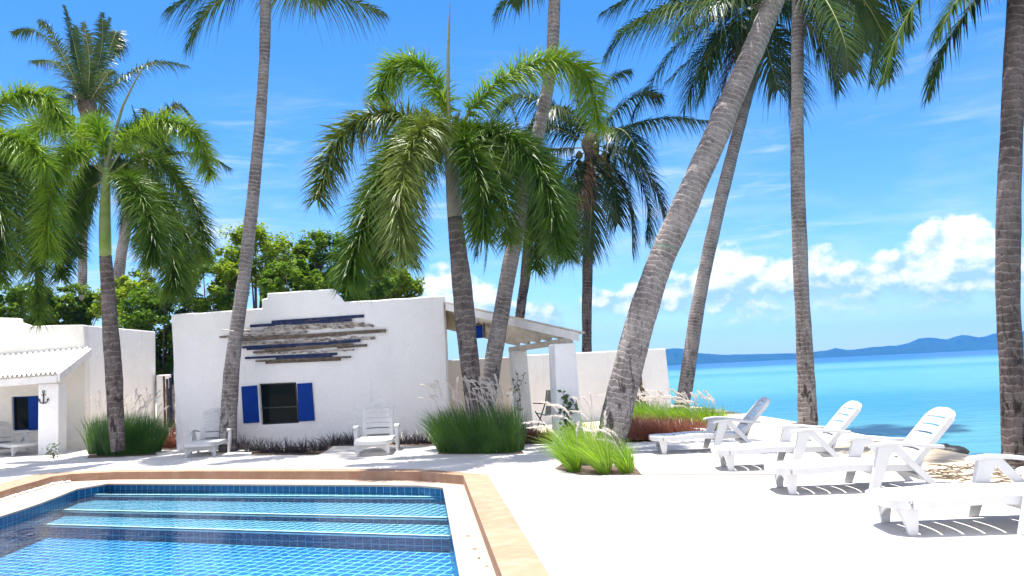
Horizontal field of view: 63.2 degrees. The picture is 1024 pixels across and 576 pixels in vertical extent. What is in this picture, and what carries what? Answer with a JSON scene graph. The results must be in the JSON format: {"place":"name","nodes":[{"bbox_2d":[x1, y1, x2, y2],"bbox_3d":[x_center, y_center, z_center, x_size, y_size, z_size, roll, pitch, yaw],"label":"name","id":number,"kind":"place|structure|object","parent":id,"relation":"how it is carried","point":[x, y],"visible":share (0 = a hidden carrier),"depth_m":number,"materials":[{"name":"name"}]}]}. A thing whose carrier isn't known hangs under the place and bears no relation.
{"place":"outdoors","nodes":[
{"label":"outdoors","id":0,"kind":"place"},
{"bbox_2d":[0,318,155,454],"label":"porch house","id":1,"kind":"structure","parent":0,"point":[62,366],"depth_m":19.48,"materials":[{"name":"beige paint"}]},
{"bbox_2d":[13,396,37,429],"bbox_3d":[-11.331,2.921,19.458,0.620,0.785,0.050,-2,-6,-5],"label":"window","id":2,"kind":"structure","parent":1,"relation":"in","point":[21,422],"depth_m":19.46,"materials":[{"name":"black glass"}]},
{"bbox_2d":[38,390,48,403],"bbox_3d":[-10.071,2.346,17.883,0.235,0.291,0.019,-2,-6,-5],"label":"anchor ornament","id":3,"kind":"object","parent":1,"relation":"attached to","point":[43,398],"visible":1,"depth_m":17.87,"materials":[{"name":"metal"}]},
{"bbox_2d":[9,4,190,299],"bbox_3d":[-15.125,-4.704,30.499,6.628,12.658,3.865,-2,-6,-5],"label":"coconut palm","id":4,"kind":"object","parent":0,"point":[86,95],"visible":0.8,"depth_m":30.48,"materials":[{"name":"green plant"}]},
{"bbox_2d":[88,99,232,300],"bbox_3d":[-11.658,-2.469,27.496,4.903,7.791,2.380,-2,-6,-5],"label":"coconut palm","id":5,"kind":"object","parent":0,"point":[119,267],"visible":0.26,"depth_m":27.33,"materials":[{"name":"green plant"}]},
{"bbox_2d":[156,374,171,433],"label":"wall","id":6,"kind":"structure","parent":0,"point":[159,382],"depth_m":22.63,"materials":[{"name":"white paint"}]},
{"bbox_2d":[0,438,1023,575],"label":"pool deck","id":7,"kind":"structure","parent":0,"point":[824,524],"depth_m":6.85,"materials":[{"name":"concrete"}]},
{"bbox_2d":[0,421,37,455],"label":"sun lounger","id":8,"kind":"object","parent":7,"relation":"on","point":[7,438],"visible":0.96,"depth_m":18.53,"materials":[{"name":"white plastic"}]},
{"bbox_2d":[0,77,79,295],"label":"foxtail palm","id":9,"kind":"object","parent":7,"relation":"on","point":[19,154],"visible":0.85,"depth_m":15.04,"materials":[{"name":"green plant"}]},
{"bbox_2d":[42,443,60,458],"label":"vine","id":10,"kind":"object","parent":7,"relation":"on","point":[50,452],"visible":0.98,"depth_m":16.36,"materials":[{"name":"plant"}]},
{"bbox_2d":[6,57,225,451],"bbox_3d":[-8.155,-0.743,16.335,5.237,7.846,4.236,-2,-6,-5],"label":"foxtail palm","id":11,"kind":"object","parent":7,"relation":"on","point":[148,206],"visible":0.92,"depth_m":16.22,"materials":[{"name":"green plant"}]},
{"bbox_2d":[87,453,156,457],"bbox_3d":[-8.116,3.403,17.254,1.214,0.001,3.428,0,-6,-26],"label":"soil patch","id":12,"kind":"object","parent":7,"relation":"on","point":[92,456],"visible":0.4,"depth_m":16.23,"materials":[{"name":"brown soil"}]},
{"bbox_2d":[73,387,175,455],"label":"fountain grass","id":13,"kind":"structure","parent":12,"relation":"on","point":[143,435],"depth_m":16.53,"materials":[{"name":"green plant"}]},
{"bbox_2d":[183,408,232,457],"bbox_3d":[-5.752,2.720,15.753,0.800,0.833,1.506,-2,-6,-7],"label":"sun lounger","id":14,"kind":"object","parent":7,"relation":"on","point":[211,441],"visible":0.87,"depth_m":15.95,"materials":[{"name":"white plastic"}]},
{"bbox_2d":[156,0,392,450],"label":"coconut palm","id":15,"kind":"object","parent":7,"relation":"on","point":[229,400],"visible":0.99,"depth_m":16.62,"materials":[{"name":"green plant"}]},
{"bbox_2d":[0,469,549,575],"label":"swimming pool","id":16,"kind":"structure","parent":7,"relation":"in","point":[275,522],"depth_m":9.77,"materials":[{"name":"blue liquid"}]},
{"bbox_2d":[0,480,70,500],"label":"pebbles","id":17,"kind":"object","parent":16,"relation":"on","point":[27,491],"visible":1,"depth_m":11.98,"materials":[{"name":"white gravel"}]},
{"bbox_2d":[353,402,399,456],"bbox_3d":[-2.355,2.410,14.336,0.800,0.833,1.506,-2,-6,-5],"label":"sun lounger","id":18,"kind":"object","parent":7,"relation":"on","point":[381,436],"visible":1,"depth_m":14.84,"materials":[{"name":"white plastic"}]},
{"bbox_2d":[438,450,522,453],"bbox_3d":[-0.570,2.706,14.031,1.350,0.001,2.612,-2,-6,-5],"label":"soil patch","id":19,"kind":"object","parent":7,"relation":"on","point":[519,451],"visible":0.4,"depth_m":13.13,"materials":[{"name":"brown soil"}]},
{"bbox_2d":[292,4,619,430],"bbox_3d":[-0.933,-1.147,13.769,5.182,7.592,4.341,1,-7,-32],"label":"foxtail palm","id":20,"kind":"object","parent":19,"relation":"on","point":[501,155],"visible":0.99,"depth_m":13.17,"materials":[{"name":"green plant"}]},
{"bbox_2d":[411,373,533,453],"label":"fountain grass","id":21,"kind":"object","parent":19,"relation":"on","point":[499,431],"depth_m":13.26,"materials":[{"name":"green plant"}]},
{"bbox_2d":[481,0,560,413],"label":"coconut palm","id":22,"kind":"object","parent":19,"relation":"on","point":[495,344],"visible":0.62,"depth_m":14.67,"materials":[{"name":"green plant"}]},
{"bbox_2d":[532,392,606,463],"bbox_3d":[0.694,1.881,11.180,1.176,0.950,1.344,-2,-6,-5],"label":"grass clump","id":23,"kind":"object","parent":7,"relation":"on","point":[567,411],"visible":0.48,"depth_m":11.14,"materials":[{"name":"plant"}]},
{"bbox_2d":[554,464,641,474],"bbox_3d":[1.060,2.256,10.379,0.995,0.001,1.651,-2,-6,-5],"label":"soil patch","id":24,"kind":"object","parent":7,"relation":"on","point":[586,469],"visible":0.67,"depth_m":10.12,"materials":[{"name":"brown soil"}]},
{"bbox_2d":[523,420,590,471],"bbox_3d":[0.547,1.953,10.343,1.023,0.654,1.355,-2,-6,-5],"label":"grass clump","id":25,"kind":"object","parent":24,"relation":"on","point":[574,464],"visible":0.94,"depth_m":10.23,"materials":[{"name":"green plant"}]},
{"bbox_2d":[555,409,624,473],"bbox_3d":[0.887,1.853,10.030,1.057,0.756,1.153,-2,-6,-5],"label":"grass clump","id":26,"kind":"object","parent":24,"relation":"on","point":[598,462],"visible":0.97,"depth_m":9.89,"materials":[{"name":"green plant"}]},
{"bbox_2d":[586,427,640,472],"bbox_3d":[1.190,1.931,9.984,0.759,0.562,1.009,-2,-6,-5],"label":"grass clump","id":27,"kind":"object","parent":24,"relation":"on","point":[624,461],"visible":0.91,"depth_m":9.83,"materials":[{"name":"green plant"}]},
{"bbox_2d":[642,474,772,474],"bbox_3d":[2.238,2.094,9.349,1.659,0.001,0.040,-5,-6,22],"label":"deck joint","id":28,"kind":"object","parent":7,"relation":"on","point":[707,474],"visible":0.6,"depth_m":9.35,"materials":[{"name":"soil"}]},
{"bbox_2d":[649,397,769,454],"bbox_3d":[2.839,1.971,11.969,1.726,0.722,0.800,-3,-6,2],"label":"sun lounger","id":29,"kind":"object","parent":7,"relation":"on","point":[739,432],"visible":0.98,"depth_m":11.70,"materials":[{"name":"white plastic"}]},
{"bbox_2d":[710,401,861,470],"bbox_3d":[3.224,1.733,9.810,1.726,0.722,0.800,-3,-6,4],"label":"sun lounger","id":30,"kind":"object","parent":7,"relation":"on","point":[823,444],"visible":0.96,"depth_m":9.57,"materials":[{"name":"white plastic"}]},
{"bbox_2d":[764,407,955,494],"bbox_3d":[3.299,1.538,7.929,1.726,0.722,0.800,-3,-6,4],"label":"sun lounger","id":31,"kind":"object","parent":7,"relation":"on","point":[916,450],"visible":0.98,"depth_m":7.69,"materials":[{"name":"white plastic"}]},
{"bbox_2d":[865,454,1023,535],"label":"sun lounger","id":32,"kind":"object","parent":7,"relation":"on","point":[907,503],"visible":1,"depth_m":5.90,"materials":[{"name":"white plastic"}]},
{"bbox_2d":[0,0,1023,367],"label":"sky","id":33,"kind":"structure","parent":0,"point":[900,197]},
{"bbox_2d":[86,403,1023,482],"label":"ground","id":34,"kind":"structure","parent":0,"point":[765,429],"depth_m":12.08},
{"bbox_2d":[0,282,63,325],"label":"broadleaf tree","id":35,"kind":"object","parent":34,"relation":"on","point":[15,304],"visible":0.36,"depth_m":25.46,"materials":[{"name":"green plant"}]},
{"bbox_2d":[51,282,100,325],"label":"broadleaf tree","id":36,"kind":"object","parent":34,"relation":"on","point":[76,309],"visible":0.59,"depth_m":26.74,"materials":[{"name":"green plant"}]},
{"bbox_2d":[90,268,168,329],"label":"broadleaf tree","id":37,"kind":"object","parent":34,"relation":"on","point":[125,285],"visible":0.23,"depth_m":25.87,"materials":[{"name":"green plant"}]},
{"bbox_2d":[117,283,199,374],"bbox_3d":[-10.227,1.956,24.155,2.678,4.489,2.382,-2,-6,-5],"label":"broadleaf tree","id":38,"kind":"object","parent":34,"relation":"on","point":[129,317],"visible":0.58,"depth_m":23.82,"materials":[{"name":"green plant"}]},
{"bbox_2d":[155,345,175,432],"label":"broadleaf tree","id":39,"kind":"object","parent":34,"relation":"on","point":[169,365],"visible":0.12,"depth_m":23.90,"materials":[{"name":"green plant"}]},
{"bbox_2d":[165,255,249,312],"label":"broadleaf tree","id":40,"kind":"object","parent":34,"relation":"on","point":[222,298],"visible":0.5,"depth_m":24.10,"materials":[{"name":"green plant"}]},
{"bbox_2d":[211,218,307,308],"bbox_3d":[-7.726,1.030,25.528,2.706,6.368,3.046,2,-7,-37],"label":"broadleaf tree","id":41,"kind":"object","parent":34,"relation":"on","point":[272,250],"visible":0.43,"depth_m":25.16,"materials":[{"name":"green plant"}]},
{"bbox_2d":[257,258,324,301],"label":"broadleaf tree","id":42,"kind":"object","parent":34,"relation":"on","point":[301,278],"visible":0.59,"depth_m":23.31,"materials":[{"name":"green plant"}]},
{"bbox_2d":[281,227,350,294],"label":"broadleaf tree","id":43,"kind":"object","parent":34,"relation":"on","point":[319,238],"visible":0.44,"depth_m":26.32,"materials":[{"name":"green plant"}]},
{"bbox_2d":[162,433,552,454],"bbox_3d":[-4.103,3.224,17.094,10.788,0.001,4.618,-4,-6,14],"label":"soil bed","id":44,"kind":"object","parent":34,"relation":"on","point":[317,452],"visible":0.09,"depth_m":15.46,"materials":[{"name":"brown soil"}]},
{"bbox_2d":[155,417,175,447],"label":"grass tuft","id":45,"kind":"object","parent":44,"relation":"on","point":[172,433],"visible":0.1,"depth_m":18.10,"materials":[{"name":"brown plant"}]},
{"bbox_2d":[162,376,175,426],"bbox_3d":[-7.931,2.631,19.227,0.294,1.189,0.121,-2,-6,-5],"label":"driftwood screen","id":46,"kind":"object","parent":44,"relation":"on","point":[169,395],"visible":0.85,"depth_m":19.21,"materials":[{"name":"wood"}]},
{"bbox_2d":[163,429,176,447],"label":"grass tuft","id":47,"kind":"object","parent":44,"relation":"on","point":[167,444],"visible":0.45,"depth_m":17.78,"materials":[{"name":"brown plant"}]},
{"bbox_2d":[237,434,257,449],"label":"grass tuft","id":48,"kind":"object","parent":44,"relation":"on","point":[239,447],"visible":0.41,"depth_m":16.50,"materials":[{"name":"black plant"}]},
{"bbox_2d":[237,437,273,451],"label":"grass tuft","id":49,"kind":"object","parent":44,"relation":"on","point":[251,447],"visible":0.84,"depth_m":15.79,"materials":[{"name":"black plant"}]},
{"bbox_2d":[249,436,283,452],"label":"grass tuft","id":50,"kind":"object","parent":44,"relation":"on","point":[264,449],"visible":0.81,"depth_m":15.37,"materials":[{"name":"black plant"}]},
{"bbox_2d":[264,437,297,453],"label":"grass tuft","id":51,"kind":"object","parent":44,"relation":"on","point":[278,451],"visible":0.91,"depth_m":15.05,"materials":[{"name":"black plant"}]},
{"bbox_2d":[282,436,325,452],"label":"grass tuft","id":52,"kind":"object","parent":44,"relation":"on","point":[297,449],"visible":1,"depth_m":14.95,"materials":[{"name":"black plant"}]},
{"bbox_2d":[297,434,335,450],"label":"grass tuft","id":53,"kind":"object","parent":44,"relation":"on","point":[321,447],"visible":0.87,"depth_m":15.22,"materials":[{"name":"black plant"}]},
{"bbox_2d":[311,432,346,445],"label":"grass tuft","id":54,"kind":"object","parent":44,"relation":"on","point":[333,442],"visible":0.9,"depth_m":16.28,"materials":[{"name":"black plant"}]},
{"bbox_2d":[335,429,366,444],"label":"grass tuft","id":55,"kind":"object","parent":44,"relation":"on","point":[349,441],"visible":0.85,"depth_m":16.35,"materials":[{"name":"grey plant"}]},
{"bbox_2d":[393,429,417,444],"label":"grass tuft","id":56,"kind":"object","parent":44,"relation":"on","point":[402,435],"visible":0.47,"depth_m":15.76,"materials":[{"name":"grey plant"}]},
{"bbox_2d":[401,429,427,444],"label":"grass tuft","id":57,"kind":"object","parent":44,"relation":"on","point":[413,441],"visible":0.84,"depth_m":15.63,"materials":[{"name":"grey plant"}]},
{"bbox_2d":[408,431,433,443],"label":"grass tuft","id":58,"kind":"object","parent":44,"relation":"on","point":[426,441],"visible":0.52,"depth_m":15.50,"materials":[{"name":"plant"}]},
{"bbox_2d":[524,421,539,441],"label":"grass tuft","id":59,"kind":"object","parent":44,"relation":"on","point":[527,438],"visible":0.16,"depth_m":15.00,"materials":[{"name":"brown plant"}]},
{"bbox_2d":[524,421,545,440],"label":"grass tuft","id":60,"kind":"object","parent":44,"relation":"on","point":[535,429],"visible":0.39,"depth_m":15.15,"materials":[{"name":"plant"}]},
{"bbox_2d":[525,423,551,440],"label":"grass tuft","id":61,"kind":"object","parent":44,"relation":"on","point":[541,437],"visible":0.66,"depth_m":14.99,"materials":[{"name":"plant"}]},
{"bbox_2d":[533,390,551,426],"bbox_3d":[0.845,2.528,17.150,0.600,0.874,0.647,0,-6,-25],"label":"sling chair","id":62,"kind":"object","parent":44,"relation":"on","point":[547,412],"visible":0.29,"depth_m":16.92,"materials":[{"name":"metal"}]},
{"bbox_2d":[326,260,397,301],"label":"broadleaf tree","id":63,"kind":"object","parent":34,"relation":"on","point":[385,290],"visible":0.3,"depth_m":24.60,"materials":[{"name":"green plant"}]},
{"bbox_2d":[172,289,584,450],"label":"house","id":64,"kind":"structure","parent":34,"relation":"on","point":[400,360],"depth_m":16.84,"materials":[{"name":"white paint"}]},
{"bbox_2d":[260,382,298,424],"bbox_3d":[-4.752,2.356,16.973,0.826,0.831,0.050,-3,-6,4],"label":"window","id":65,"kind":"structure","parent":64,"relation":"in","point":[279,400],"depth_m":16.98,"materials":[{"name":"glass"}]},
{"bbox_2d":[219,314,385,363],"bbox_3d":[-4.269,1.060,16.925,3.474,0.911,0.093,-3,-6,4],"label":"driftwood wall art","id":66,"kind":"object","parent":64,"relation":"attached to","point":[278,347],"visible":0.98,"depth_m":16.90,"materials":[{"name":"grey wood"}]},
{"bbox_2d":[476,322,485,337],"bbox_3d":[-0.648,0.713,16.417,0.230,0.551,0.180,-2,-6,-5],"label":"hanging birdhouse","id":67,"kind":"object","parent":64,"relation":"hanging from","point":[480,331],"visible":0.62,"depth_m":16.33,"materials":[{"name":"blue paint"}]},
{"bbox_2d":[507,371,525,409],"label":"vine","id":68,"kind":"object","parent":64,"relation":"attached to","point":[519,395],"visible":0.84,"depth_m":16.16,"materials":[{"name":"green plant"}]},
{"bbox_2d":[557,390,577,432],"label":"vine","id":69,"kind":"object","parent":64,"relation":"attached to","point":[565,399],"visible":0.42,"depth_m":13.36,"materials":[{"name":"green plant"}]},
{"bbox_2d":[366,267,425,299],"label":"broadleaf tree","id":70,"kind":"object","parent":34,"relation":"on","point":[408,286],"visible":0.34,"depth_m":27.53,"materials":[{"name":"green plant"}]},
{"bbox_2d":[448,357,512,417],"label":"garden wall","id":71,"kind":"structure","parent":34,"relation":"on","point":[454,369],"depth_m":20.39,"materials":[{"name":"beige paint"}]},
{"bbox_2d":[462,98,569,318],"bbox_3d":[0.143,-2.532,27.142,4.293,7.995,2.626,-2,-6,-5],"label":"coconut palm","id":72,"kind":"object","parent":34,"relation":"on","point":[522,299],"visible":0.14,"depth_m":27.14,"materials":[{"name":"green plant"}]},
{"bbox_2d":[527,349,670,424],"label":"garden wall","id":73,"kind":"structure","parent":34,"relation":"on","point":[594,370],"depth_m":20.88,"materials":[{"name":"white paint"}]},
{"bbox_2d":[491,68,708,351],"bbox_3d":[2.954,-2.393,24.976,7.187,8.912,4.682,-2,-6,-5],"label":"coconut palm","id":74,"kind":"object","parent":34,"relation":"on","point":[593,174],"visible":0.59,"depth_m":24.82,"materials":[{"name":"green plant"}]},
{"bbox_2d":[635,376,645,405],"bbox_3d":[3.095,2.601,20.538,0.423,0.969,0.129,-3,-6,0],"label":"driftwood sculpture","id":75,"kind":"object","parent":34,"relation":"on","point":[641,388],"visible":0.13,"depth_m":20.51,"materials":[{"name":"wood"}]},
{"bbox_2d":[597,0,862,408],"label":"coconut palm","id":76,"kind":"object","parent":34,"relation":"on","point":[732,34],"visible":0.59,"depth_m":23.41,"materials":[{"name":"green plant"}]},
{"bbox_2d":[598,0,899,453],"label":"coconut palm","id":77,"kind":"object","parent":34,"relation":"on","point":[627,370],"visible":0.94,"depth_m":12.59,"materials":[{"name":"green plant"}]},
{"bbox_2d":[744,0,925,428],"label":"coconut palm","id":78,"kind":"object","parent":34,"relation":"on","point":[849,52],"visible":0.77,"depth_m":15.55,"materials":[{"name":"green plant"}]},
{"bbox_2d":[872,0,1023,467],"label":"coconut palm","id":79,"kind":"object","parent":34,"relation":"on","point":[1008,228],"visible":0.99,"depth_m":9.87,"materials":[{"name":"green plant"}]},
{"bbox_2d":[937,443,969,453],"bbox_3d":[5.867,2.254,11.434,0.732,0.226,0.452,-2,-6,-5],"label":"shore rock","id":80,"kind":"object","parent":34,"relation":"on","point":[957,449],"visible":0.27,"depth_m":11.31,"materials":[{"name":"grey stone"}]},
{"bbox_2d":[923,463,1021,482],"bbox_3d":[4.768,1.927,8.639,1.121,0.041,1.789,-5,-6,18],"label":"beach debris","id":81,"kind":"object","parent":34,"relation":"on","point":[957,476],"visible":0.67,"depth_m":8.78,"materials":[{"name":"brown wood"}]},
{"label":"soil bed","id":82,"kind":"structure","parent":34,"relation":"on","visible":0},
{"bbox_2d":[597,385,664,416],"bbox_3d":[2.561,2.498,17.744,1.560,0.869,1.690,-2,-6,-5],"label":"grass tuft","id":83,"kind":"object","parent":82,"relation":"on","point":[641,403],"visible":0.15,"depth_m":17.70,"materials":[{"name":"green plant"}]},
{"bbox_2d":[599,411,665,438],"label":"grass tuft","id":84,"kind":"object","parent":82,"relation":"on","point":[636,420],"visible":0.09,"depth_m":14.94,"materials":[{"name":"brown plant"}]},
{"bbox_2d":[628,412,673,439],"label":"grass tuft","id":85,"kind":"object","parent":82,"relation":"on","point":[634,436],"visible":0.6,"depth_m":14.22,"materials":[{"name":"brown plant"}]},
{"bbox_2d":[632,387,676,421],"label":"grass tuft","id":86,"kind":"object","parent":82,"relation":"on","point":[651,410],"visible":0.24,"depth_m":17.04,"materials":[{"name":"green plant"}]},
{"bbox_2d":[632,413,688,436],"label":"grass tuft","id":87,"kind":"object","parent":82,"relation":"on","point":[656,429],"visible":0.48,"depth_m":14.27,"materials":[{"name":"brown plant"}]},
{"bbox_2d":[637,389,697,421],"bbox_3d":[3.059,2.372,16.417,1.296,0.803,1.606,-2,-6,-5],"label":"grass tuft","id":88,"kind":"object","parent":82,"relation":"on","point":[657,398],"visible":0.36,"depth_m":16.35,"materials":[{"name":"green plant"}]},
{"bbox_2d":[648,412,704,433],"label":"grass tuft","id":89,"kind":"object","parent":82,"relation":"on","point":[683,421],"visible":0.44,"depth_m":14.20,"materials":[{"name":"brown plant"}]},
{"bbox_2d":[656,389,715,422],"bbox_3d":[3.253,2.311,15.848,1.334,0.791,1.475,-2,-6,-5],"label":"grass tuft","id":90,"kind":"object","parent":82,"relation":"on","point":[685,395],"visible":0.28,"depth_m":15.74,"materials":[{"name":"green plant"}]},
{"bbox_2d":[668,414,707,431],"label":"grass tuft","id":91,"kind":"object","parent":82,"relation":"on","point":[694,425],"visible":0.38,"depth_m":14.26,"materials":[{"name":"brown plant"}]},
{"bbox_2d":[665,390,736,430],"bbox_3d":[3.463,2.276,15.446,1.342,0.758,1.455,-1,-6,-20],"label":"grass tuft","id":92,"kind":"object","parent":82,"relation":"on","point":[711,413],"visible":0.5,"depth_m":15.37,"materials":[{"name":"green plant"}]},
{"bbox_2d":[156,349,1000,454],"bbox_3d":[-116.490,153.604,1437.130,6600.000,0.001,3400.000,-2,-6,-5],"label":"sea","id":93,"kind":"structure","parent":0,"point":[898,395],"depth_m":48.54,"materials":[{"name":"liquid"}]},
{"bbox_2d":[172,331,1023,373],"bbox_3d":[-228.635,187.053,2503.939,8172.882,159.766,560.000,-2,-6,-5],"label":"hills","id":94,"kind":"structure","parent":0,"point":[674,356],"depth_m":2443.38,"materials":[{"name":"blue"}]}
]}

